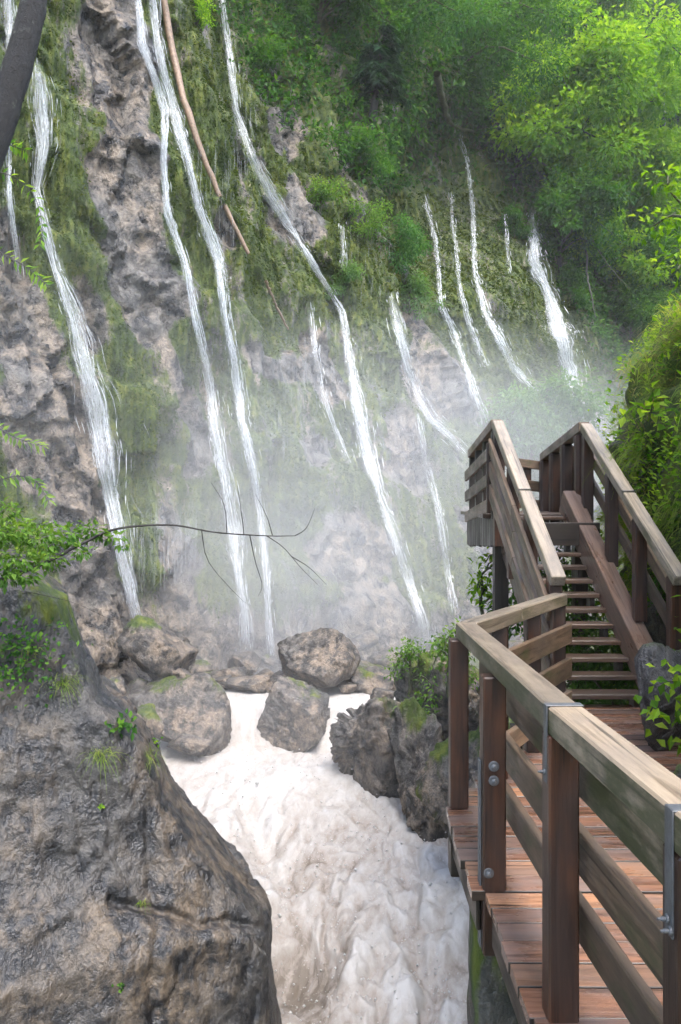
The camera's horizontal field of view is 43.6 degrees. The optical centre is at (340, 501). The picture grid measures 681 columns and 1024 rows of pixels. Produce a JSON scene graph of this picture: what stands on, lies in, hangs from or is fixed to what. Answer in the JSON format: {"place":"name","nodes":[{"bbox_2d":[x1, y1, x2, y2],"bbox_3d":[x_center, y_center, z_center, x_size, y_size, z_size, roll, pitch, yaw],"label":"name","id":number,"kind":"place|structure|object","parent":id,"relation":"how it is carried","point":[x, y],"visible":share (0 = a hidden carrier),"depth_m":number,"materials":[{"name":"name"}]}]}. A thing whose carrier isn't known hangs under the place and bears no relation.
{"place":"outdoors","nodes":[
{"label":"outdoors","id":0,"kind":"place"},
{"bbox_2d":[155,687,469,1023],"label":"river","id":1,"kind":"structure","parent":0,"point":[290,953],"depth_m":13.14,"materials":[{"name":"liquid"}]},
{"bbox_2d":[126,678,147,695],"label":"boulder","id":2,"kind":"object","parent":1,"relation":"on","point":[137,683],"visible":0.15,"depth_m":17.83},
{"bbox_2d":[137,703,164,738],"bbox_3d":[-3.748,4.334,16.503,0.600,0.686,0.662,0,0,-39],"label":"boulder","id":3,"kind":"object","parent":1,"relation":"on","point":[147,712],"visible":0.48,"depth_m":16.40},
{"bbox_2d":[128,672,231,756],"bbox_3d":[-3.347,4.506,17.708,2.278,1.854,1.403,0,0,18],"label":"boulder","id":4,"kind":"object","parent":1,"relation":"on","point":[197,704],"visible":0.64,"depth_m":17.40,"materials":[{"name":"stone"}]},
{"bbox_2d":[117,615,198,680],"bbox_3d":[-3.929,3.272,18.446,1.662,1.612,1.496,0,0,0],"label":"boulder","id":5,"kind":"object","parent":4,"relation":"on","point":[152,648],"visible":0.94,"depth_m":17.90,"materials":[{"name":"stone"}]},
{"bbox_2d":[155,668,190,679],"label":"boulder","id":6,"kind":"object","parent":4,"relation":"on","point":[179,673],"visible":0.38,"depth_m":17.88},
{"bbox_2d":[166,733,212,755],"bbox_3d":[-3.012,4.825,17.027,0.907,0.453,0.725,0,0,0],"label":"boulder","id":7,"kind":"object","parent":4,"relation":"on","point":[189,744],"visible":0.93,"depth_m":16.78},
{"bbox_2d":[204,667,247,689],"bbox_3d":[-2.678,4.153,19.621,1.111,0.653,1.000,0,0,0],"label":"boulder","id":8,"kind":"object","parent":1,"relation":"on","point":[237,672],"visible":0.38,"depth_m":19.42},
{"bbox_2d":[220,675,272,693],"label":"boulder","id":9,"kind":"object","parent":1,"relation":"on","point":[261,684],"visible":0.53,"depth_m":18.90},
{"bbox_2d":[227,651,260,675],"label":"boulder","id":10,"kind":"object","parent":9,"relation":"on","point":[250,661],"visible":0.7,"depth_m":20.28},
{"bbox_2d":[256,675,329,752],"bbox_3d":[-0.993,4.598,17.881,1.675,1.876,1.064,0,0,26],"label":"boulder","id":11,"kind":"object","parent":1,"relation":"on","point":[295,716],"visible":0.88,"depth_m":17.45,"materials":[{"name":"stone"}]},
{"bbox_2d":[158,688,466,1023],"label":"spray drops","id":12,"kind":"object","parent":1,"relation":"on","point":[355,870],"visible":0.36,"depth_m":12.90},
{"bbox_2d":[277,627,360,688],"bbox_3d":[-0.494,3.574,19.004,1.894,1.382,1.326,0,0,0],"label":"boulder","id":13,"kind":"object","parent":1,"relation":"on","point":[320,657],"visible":0.96,"depth_m":18.80,"materials":[{"name":"stone"}]},
{"bbox_2d":[338,681,356,693],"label":"stone","id":14,"kind":"object","parent":1,"relation":"on","point":[345,687],"visible":1,"depth_m":18.72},
{"bbox_2d":[335,660,396,694],"bbox_3d":[0.647,4.168,19.437,1.849,0.980,1.771,0,0,-21],"label":"boulder","id":15,"kind":"object","parent":1,"relation":"on","point":[365,681],"visible":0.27,"depth_m":18.82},
{"bbox_2d":[370,688,393,699],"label":"stone","id":16,"kind":"object","parent":1,"relation":"on","point":[380,692],"visible":0.64,"depth_m":17.40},
{"bbox_2d":[329,697,444,797],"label":"rock crag","id":17,"kind":"structure","parent":1,"relation":"in","point":[362,751],"depth_m":15.49,"materials":[{"name":"stone"}]},
{"bbox_2d":[393,687,440,715],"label":"shrub","id":18,"kind":"object","parent":17,"relation":"on","point":[421,701],"visible":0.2,"depth_m":15.12,"materials":[{"name":"green plant"}]},
{"bbox_2d":[387,696,447,841],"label":"rock crag","id":19,"kind":"structure","parent":1,"relation":"in","point":[414,731],"depth_m":14.47,"materials":[{"name":"stone"}]},
{"bbox_2d":[415,615,479,697],"bbox_3d":[1.997,2.816,15.404,1.362,1.528,1.207,0,0,-23],"label":"shrub","id":20,"kind":"object","parent":19,"relation":"on","point":[442,646],"visible":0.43,"depth_m":15.43,"materials":[{"name":"green plant"}]},
{"bbox_2d":[394,649,479,740],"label":"rock crag","id":21,"kind":"structure","parent":1,"relation":"in","point":[401,691],"depth_m":16.29,"materials":[{"name":"stone"}]},
{"bbox_2d":[382,637,445,697],"bbox_3d":[1.386,3.170,16.322,1.386,1.111,0.948,0,0,35],"label":"shrub","id":22,"kind":"object","parent":21,"relation":"on","point":[408,656],"visible":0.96,"depth_m":16.34,"materials":[{"name":"green plant"}]},
{"bbox_2d":[415,726,479,825],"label":"rock crag","id":23,"kind":"structure","parent":1,"relation":"on","point":[431,789],"depth_m":12.62,"materials":[{"name":"stone"}]},
{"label":"boulder","id":24,"kind":"object","parent":1,"relation":"on","visible":0},
{"bbox_2d":[366,647,403,672],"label":"boulder","id":25,"kind":"object","parent":24,"relation":"on","point":[376,658],"visible":0.49,"depth_m":21.17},
{"bbox_2d":[0,0,680,686],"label":"cliff","id":26,"kind":"structure","parent":0,"point":[350,548],"depth_m":23.58,"materials":[{"name":"stone"}]},
{"bbox_2d":[1,0,23,273],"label":"waterfall","id":27,"kind":"structure","parent":26,"relation":"attached to","point":[16,236],"depth_m":19.58,"materials":[{"name":"white liquid"}]},
{"bbox_2d":[10,138,31,162],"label":"sprig","id":28,"kind":"object","parent":26,"relation":"attached to","point":[15,151],"visible":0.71,"depth_m":18.92,"materials":[{"name":"green plant"}]},
{"bbox_2d":[0,423,48,456],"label":"sprig","id":29,"kind":"object","parent":26,"relation":"attached to","point":[19,441],"visible":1,"depth_m":17.35,"materials":[{"name":"green plant"}]},
{"bbox_2d":[0,246,53,291],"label":"sprig","id":30,"kind":"object","parent":26,"relation":"attached to","point":[41,286],"visible":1,"depth_m":18.72,"materials":[{"name":"green plant"}]},
{"bbox_2d":[0,469,55,508],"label":"sprig","id":31,"kind":"object","parent":26,"relation":"attached to","point":[28,479],"visible":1,"depth_m":17.30,"materials":[{"name":"green plant"}]},
{"bbox_2d":[28,59,139,616],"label":"waterfall","id":32,"kind":"structure","parent":26,"relation":"attached to","point":[55,255],"depth_m":19.84,"materials":[{"name":"white liquid"}]},
{"bbox_2d":[110,677,126,694],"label":"stone","id":33,"kind":"object","parent":26,"relation":"on","point":[119,682],"visible":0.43,"depth_m":16.70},
{"bbox_2d":[137,3,253,648],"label":"waterfall","id":34,"kind":"structure","parent":26,"relation":"on","point":[165,145],"depth_m":22.18,"materials":[{"name":"white liquid"}]},
{"bbox_2d":[188,659,212,673],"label":"stone","id":35,"kind":"object","parent":26,"relation":"on","point":[199,665],"visible":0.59,"depth_m":20.12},
{"bbox_2d":[189,0,215,30],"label":"shrub","id":36,"kind":"object","parent":26,"relation":"on","point":[201,18],"visible":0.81,"depth_m":26.95,"materials":[{"name":"green plant"}]},
{"bbox_2d":[161,0,249,253],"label":"fallen log","id":37,"kind":"object","parent":26,"relation":"on","point":[178,76],"visible":0.99,"depth_m":25.03,"materials":[{"name":"brown wood"}]},
{"bbox_2d":[151,0,275,655],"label":"waterfall","id":38,"kind":"structure","parent":26,"relation":"on","point":[225,312],"depth_m":23.15,"materials":[{"name":"white liquid"}]},
{"bbox_2d":[249,30,288,81],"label":"shrub","id":39,"kind":"object","parent":26,"relation":"on","point":[268,56],"visible":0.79,"depth_m":32.21,"materials":[{"name":"green plant"}]},
{"bbox_2d":[260,654,277,665],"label":"stone","id":40,"kind":"object","parent":26,"relation":"on","point":[269,660],"visible":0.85,"depth_m":21.49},
{"bbox_2d":[266,0,316,38],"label":"shrub","id":41,"kind":"object","parent":26,"relation":"on","point":[302,8],"visible":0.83,"depth_m":34.71,"materials":[{"name":"green plant"}]},
{"bbox_2d":[304,175,349,214],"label":"shrub","id":42,"kind":"object","parent":26,"relation":"on","point":[321,190],"visible":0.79,"depth_m":31.62,"materials":[{"name":"green plant"}]},
{"bbox_2d":[221,0,435,648],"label":"waterfall","id":43,"kind":"structure","parent":26,"relation":"on","point":[314,261],"depth_m":28.53,"materials":[{"name":"white liquid"}]},
{"bbox_2d":[311,308,355,461],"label":"waterfall","id":44,"kind":"structure","parent":26,"relation":"on","point":[326,390],"depth_m":27.17,"materials":[{"name":"white liquid"}]},
{"bbox_2d":[0,0,679,625],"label":"moss","id":45,"kind":"object","parent":26,"relation":"attached to","point":[536,356],"visible":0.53,"depth_m":27.43,"materials":[{"name":"plant"}]},
{"bbox_2d":[277,0,410,42],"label":"broadleaf tree","id":46,"kind":"object","parent":26,"relation":"on","point":[356,14],"visible":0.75,"depth_m":36.70,"materials":[{"name":"green plant"}]},
{"bbox_2d":[324,256,366,305],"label":"shrub","id":47,"kind":"object","parent":26,"relation":"on","point":[349,270],"visible":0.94,"depth_m":30.56,"materials":[{"name":"green plant"}]},
{"bbox_2d":[350,630,378,651],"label":"stone","id":48,"kind":"object","parent":26,"relation":"on","point":[365,640],"visible":0.86,"depth_m":22.79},
{"bbox_2d":[341,195,394,240],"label":"shrub","id":49,"kind":"object","parent":26,"relation":"on","point":[373,224],"visible":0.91,"depth_m":32.26,"materials":[{"name":"green plant"}]},
{"bbox_2d":[346,122,400,181],"bbox_3d":[1.234,-13.985,34.364,2.338,2.384,2.740,0,0,0],"label":"shrub","id":50,"kind":"object","parent":26,"relation":"on","point":[368,137],"visible":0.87,"depth_m":34.02,"materials":[{"name":"green plant"}]},
{"bbox_2d":[343,21,416,140],"bbox_3d":[1.689,-17.631,35.845,3.311,5.078,2.351,0,0,0],"label":"conifer tree","id":51,"kind":"object","parent":26,"relation":"on","point":[379,67],"visible":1,"depth_m":35.64,"materials":[{"name":"green plant"}]},
{"bbox_2d":[373,210,432,275],"bbox_3d":[2.515,-9.922,33.185,2.951,2.612,1.923,0,0,-42],"label":"shrub","id":52,"kind":"object","parent":26,"relation":"on","point":[406,243],"visible":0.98,"depth_m":32.88,"materials":[{"name":"green plant"}]},
{"bbox_2d":[399,268,447,320],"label":"shrub","id":53,"kind":"object","parent":26,"relation":"on","point":[418,283],"visible":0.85,"depth_m":33.13,"materials":[{"name":"green plant"}]},
{"bbox_2d":[386,291,467,453],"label":"waterfall","id":54,"kind":"structure","parent":26,"relation":"on","point":[417,381],"depth_m":30.38,"materials":[{"name":"white liquid"}]},
{"bbox_2d":[353,0,501,58],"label":"broadleaf tree","id":55,"kind":"object","parent":26,"relation":"on","point":[415,13],"visible":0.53,"depth_m":38.67,"materials":[{"name":"green plant"}]},
{"bbox_2d":[415,413,457,611],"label":"waterfall","id":56,"kind":"structure","parent":26,"relation":"on","point":[440,512],"depth_m":28.01,"materials":[{"name":"white liquid"}]},
{"bbox_2d":[214,0,680,428],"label":"undergrowth","id":57,"kind":"object","parent":26,"relation":"on","point":[395,142],"visible":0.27,"depth_m":43.07,"materials":[{"name":"green plant"}]},
{"bbox_2d":[433,70,474,132],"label":"mossy root","id":58,"kind":"object","parent":26,"relation":"attached to","point":[439,85],"visible":0.95,"depth_m":45.56,"materials":[{"name":"brown plant"}]},
{"bbox_2d":[425,196,488,425],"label":"waterfall","id":59,"kind":"structure","parent":26,"relation":"attached to","point":[457,336],"depth_m":35.18,"materials":[{"name":"white liquid"}]},
{"bbox_2d":[450,195,488,366],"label":"waterfall","id":60,"kind":"structure","parent":26,"relation":"attached to","point":[477,343],"depth_m":36.62,"materials":[{"name":"white liquid"}]},
{"bbox_2d":[466,547,521,637],"bbox_3d":[2.204,1.315,11.874,0.987,1.403,1.018,0,0,0],"label":"shrub","id":61,"kind":"object","parent":26,"relation":"on","point":[483,590],"visible":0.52,"depth_m":11.87,"materials":[{"name":"green plant"}]},
{"bbox_2d":[459,136,532,387],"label":"waterfall","id":62,"kind":"structure","parent":26,"relation":"on","point":[515,368],"depth_m":39.73,"materials":[{"name":"white liquid"}]},
{"bbox_2d":[405,0,590,129],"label":"broadleaf tree","id":63,"kind":"object","parent":26,"relation":"on","point":[486,66],"visible":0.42,"depth_m":45.93,"materials":[{"name":"green plant"}]},
{"bbox_2d":[493,202,536,240],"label":"shrub","id":64,"kind":"object","parent":26,"relation":"on","point":[513,219],"visible":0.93,"depth_m":49.48,"materials":[{"name":"green plant"}]},
{"bbox_2d":[465,0,584,75],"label":"broadleaf tree","id":65,"kind":"object","parent":26,"relation":"on","point":[538,16],"visible":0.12,"depth_m":52.92,"materials":[{"name":"green plant"}]},
{"bbox_2d":[478,365,617,460],"bbox_3d":[8.281,-3.345,35.599,6.341,4.355,5.843,0,0,0],"label":"shrub","id":66,"kind":"object","parent":26,"relation":"on","point":[533,415],"visible":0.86,"depth_m":34.41,"materials":[{"name":"green plant"}]},
{"bbox_2d":[526,214,589,394],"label":"waterfall","id":67,"kind":"structure","parent":26,"relation":"on","point":[562,343],"depth_m":47.35,"materials":[{"name":"white liquid"}]},
{"bbox_2d":[552,260,597,306],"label":"shrub","id":68,"kind":"object","parent":26,"relation":"on","point":[570,276],"visible":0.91,"depth_m":51.98,"materials":[{"name":"green plant"}]},
{"bbox_2d":[482,0,680,191],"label":"broadleaf tree","id":69,"kind":"object","parent":26,"relation":"on","point":[607,73],"visible":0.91,"depth_m":50.53,"materials":[{"name":"green plant"}]},
{"bbox_2d":[522,160,640,272],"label":"broadleaf tree","id":70,"kind":"object","parent":26,"relation":"on","point":[570,213],"visible":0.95,"depth_m":49.91,"materials":[{"name":"green plant"}]},
{"bbox_2d":[551,0,653,41],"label":"broadleaf tree","id":71,"kind":"object","parent":26,"relation":"on","point":[629,5],"visible":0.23,"depth_m":74.50,"materials":[{"name":"green plant"}]},
{"bbox_2d":[552,11,680,185],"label":"broadleaf tree","id":72,"kind":"object","parent":26,"relation":"on","point":[652,110],"visible":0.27,"depth_m":54.85,"materials":[{"name":"green plant"}]},
{"bbox_2d":[559,182,674,289],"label":"broadleaf tree","id":73,"kind":"object","parent":26,"relation":"on","point":[632,263],"visible":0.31,"depth_m":54.86,"materials":[{"name":"green plant"}]},
{"bbox_2d":[565,114,680,226],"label":"broadleaf tree","id":74,"kind":"object","parent":26,"relation":"on","point":[644,188],"visible":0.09,"depth_m":55.67,"materials":[{"name":"green plant"}]},
{"bbox_2d":[571,117,680,238],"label":"broadleaf tree","id":75,"kind":"object","parent":26,"relation":"on","point":[657,200],"visible":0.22,"depth_m":56.03,"materials":[{"name":"green plant"}]},
{"bbox_2d":[608,275,680,340],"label":"shrub","id":76,"kind":"object","parent":26,"relation":"on","point":[641,313],"visible":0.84,"depth_m":55.26,"materials":[{"name":"green plant"}]},
{"bbox_2d":[609,207,680,301],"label":"broadleaf tree","id":77,"kind":"object","parent":26,"relation":"on","point":[651,248],"visible":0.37,"depth_m":56.65,"materials":[{"name":"green plant"}]},
{"bbox_2d":[612,207,680,302],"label":"broadleaf tree","id":78,"kind":"object","parent":26,"relation":"on","point":[661,285],"visible":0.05,"depth_m":58.95,"materials":[{"name":"green plant"}]},
{"bbox_2d":[637,0,680,19],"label":"broadleaf tree","id":79,"kind":"object","parent":26,"relation":"on","point":[671,1],"visible":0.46,"depth_m":92.14,"materials":[{"name":"green plant"}]},
{"bbox_2d":[648,49,680,131],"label":"broadleaf tree","id":80,"kind":"object","parent":26,"relation":"on","point":[677,121],"visible":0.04,"depth_m":74.31,"materials":[{"name":"green plant"}]},
{"bbox_2d":[469,471,623,722],"bbox_3d":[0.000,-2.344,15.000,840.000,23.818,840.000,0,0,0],"label":"ground","id":81,"kind":"structure","parent":0,"point":[512,643],"depth_m":30.16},
{"bbox_2d":[0,549,281,1023],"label":"rock outcrop","id":82,"kind":"object","parent":81,"relation":"on","point":[82,874],"visible":0.94,"depth_m":8.62,"materials":[{"name":"stone"}]},
{"bbox_2d":[0,0,46,170],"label":"leaning trunk","id":83,"kind":"object","parent":82,"relation":"on","point":[17,66],"visible":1,"depth_m":8.19,"materials":[{"name":"grey plant"}]},
{"bbox_2d":[0,168,47,249],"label":"sprig","id":84,"kind":"object","parent":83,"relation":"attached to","point":[37,218],"visible":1,"depth_m":19.02,"materials":[{"name":"green plant"}]},
{"bbox_2d":[0,634,77,708],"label":"plant","id":85,"kind":"object","parent":82,"relation":"on","point":[11,671],"visible":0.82,"depth_m":8.64,"materials":[{"name":"green plant"}]},
{"bbox_2d":[0,605,92,677],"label":"plant","id":86,"kind":"object","parent":82,"relation":"on","point":[16,636],"visible":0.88,"depth_m":8.72,"materials":[{"name":"green plant"}]},
{"bbox_2d":[38,673,90,708],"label":"grass tuft","id":87,"kind":"object","parent":82,"relation":"on","point":[62,682],"visible":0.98,"depth_m":8.87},
{"bbox_2d":[77,743,132,789],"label":"grass tuft","id":88,"kind":"object","parent":82,"relation":"on","point":[98,753],"visible":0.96,"depth_m":8.72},
{"bbox_2d":[104,708,136,740],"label":"plant","id":89,"kind":"object","parent":82,"relation":"on","point":[123,724],"visible":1,"depth_m":8.96,"materials":[{"name":"green plant"}]},
{"bbox_2d":[0,484,322,618],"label":"overhanging shrub","id":90,"kind":"object","parent":82,"relation":"on","point":[16,539],"visible":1,"depth_m":8.51,"materials":[{"name":"green plant"}]},
{"bbox_2d":[467,908,517,1023],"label":"bridge pier","id":91,"kind":"structure","parent":81,"relation":"on","point":[488,1000],"depth_m":4.50,"materials":[{"name":"concrete"}]},
{"bbox_2d":[446,704,680,1023],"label":"boardwalk","id":92,"kind":"structure","parent":91,"relation":"on","point":[515,910],"depth_m":4.14,"materials":[{"name":"brown wood"}]},
{"bbox_2d":[461,593,571,779],"bbox_3d":[1.327,1.327,6.207,0.192,1.145,2.046,0,0,31],"label":"railing","id":93,"kind":"object","parent":92,"relation":"on","point":[533,648],"visible":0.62,"depth_m":6.42,"materials":[{"name":"brown wood"}]},
{"bbox_2d":[448,622,680,1023],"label":"railing","id":94,"kind":"object","parent":92,"relation":"attached to","point":[627,792],"visible":0.99,"depth_m":3.09,"materials":[{"name":"brown wood"}]},
{"bbox_2d":[634,642,680,750],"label":"boulder","id":95,"kind":"object","parent":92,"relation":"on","point":[654,654],"visible":0.79,"depth_m":6.38,"materials":[{"name":"stone"}]},
{"bbox_2d":[633,683,680,755],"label":"plant","id":96,"kind":"object","parent":95,"relation":"on","point":[655,713],"visible":0.97,"depth_m":5.89,"materials":[{"name":"green plant"}]},
{"bbox_2d":[645,658,680,711],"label":"plant","id":97,"kind":"object","parent":95,"relation":"on","point":[676,680],"visible":1,"depth_m":5.73,"materials":[{"name":"green plant"}]},
{"bbox_2d":[461,511,599,729],"bbox_3d":[2.668,2.527,11.512,1.884,4.746,3.705,0,0,0],"label":"landing","id":98,"kind":"object","parent":81,"relation":"on","point":[480,530],"visible":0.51,"depth_m":9.82,"materials":[{"name":"brown wood"}]},
{"bbox_2d":[465,420,492,521],"bbox_3d":[1.843,-0.242,11.116,0.193,1.392,2.815,0,0,3],"label":"landing railing","id":99,"kind":"object","parent":98,"relation":"attached to","point":[478,478],"visible":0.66,"depth_m":10.91,"materials":[{"name":"brown wood"}]},
{"bbox_2d":[505,458,539,522],"bbox_3d":[2.652,-0.186,13.191,1.247,1.080,0.210,0,0,-24],"label":"landing railing","id":100,"kind":"object","parent":98,"relation":"attached to","point":[527,465],"visible":0.07,"depth_m":13.26,"materials":[{"name":"brown wood"}]},
{"bbox_2d":[539,422,588,521],"bbox_3d":[3.053,-0.294,11.713,0.204,1.296,3.208,0,0,5],"label":"landing railing","id":101,"kind":"object","parent":98,"relation":"attached to","point":[560,466],"visible":0.56,"depth_m":11.62,"materials":[{"name":"brown wood"}]},
{"bbox_2d":[490,491,652,706],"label":"staircase","id":102,"kind":"structure","parent":98,"relation":"attached to","point":[612,595],"depth_m":8.71,"materials":[{"name":"brown wood"}]},
{"bbox_2d":[488,420,565,670],"bbox_3d":[1.785,0.408,8.412,0.187,2.663,2.794,0,0,0],"label":"stair railing","id":103,"kind":"object","parent":102,"relation":"attached to","point":[526,542],"visible":0.84,"depth_m":8.26,"materials":[{"name":"brown wood"}]},
{"bbox_2d":[580,423,680,649],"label":"stair railing","id":104,"kind":"object","parent":102,"relation":"attached to","point":[650,545],"visible":0.9,"depth_m":8.34,"materials":[{"name":"brown wood"}]},
{"bbox_2d":[583,278,680,704],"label":"bank","id":105,"kind":"structure","parent":0,"point":[655,626],"depth_m":9.38,"materials":[{"name":"plant"}]},
{"bbox_2d":[481,533,628,687],"bbox_3d":[2.782,1.388,11.240,2.154,2.272,1.880,0,0,0],"label":"shrub","id":106,"kind":"object","parent":105,"relation":"on","point":[565,587],"visible":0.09,"depth_m":11.00,"materials":[{"name":"green plant"}]},
{"bbox_2d":[522,603,639,706],"bbox_3d":[2.715,1.954,9.132,1.672,1.703,2.052,0,0,0],"label":"shrub","id":107,"kind":"object","parent":105,"relation":"on","point":[603,666],"visible":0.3,"depth_m":8.97,"materials":[{"name":"green plant"}]},
{"bbox_2d":[594,300,680,615],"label":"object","id":108,"kind":"structure","parent":105,"relation":"on","point":[639,416],"depth_m":9.67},
{"bbox_2d":[618,380,679,430],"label":"plant","id":109,"kind":"object","parent":105,"relation":"on","point":[623,420],"visible":0.98,"depth_m":8.93,"materials":[{"name":"green plant"}]},
{"bbox_2d":[628,161,680,296],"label":"shrub","id":110,"kind":"object","parent":105,"relation":"on","point":[668,227],"visible":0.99,"depth_m":8.34,"materials":[{"name":"green plant"}]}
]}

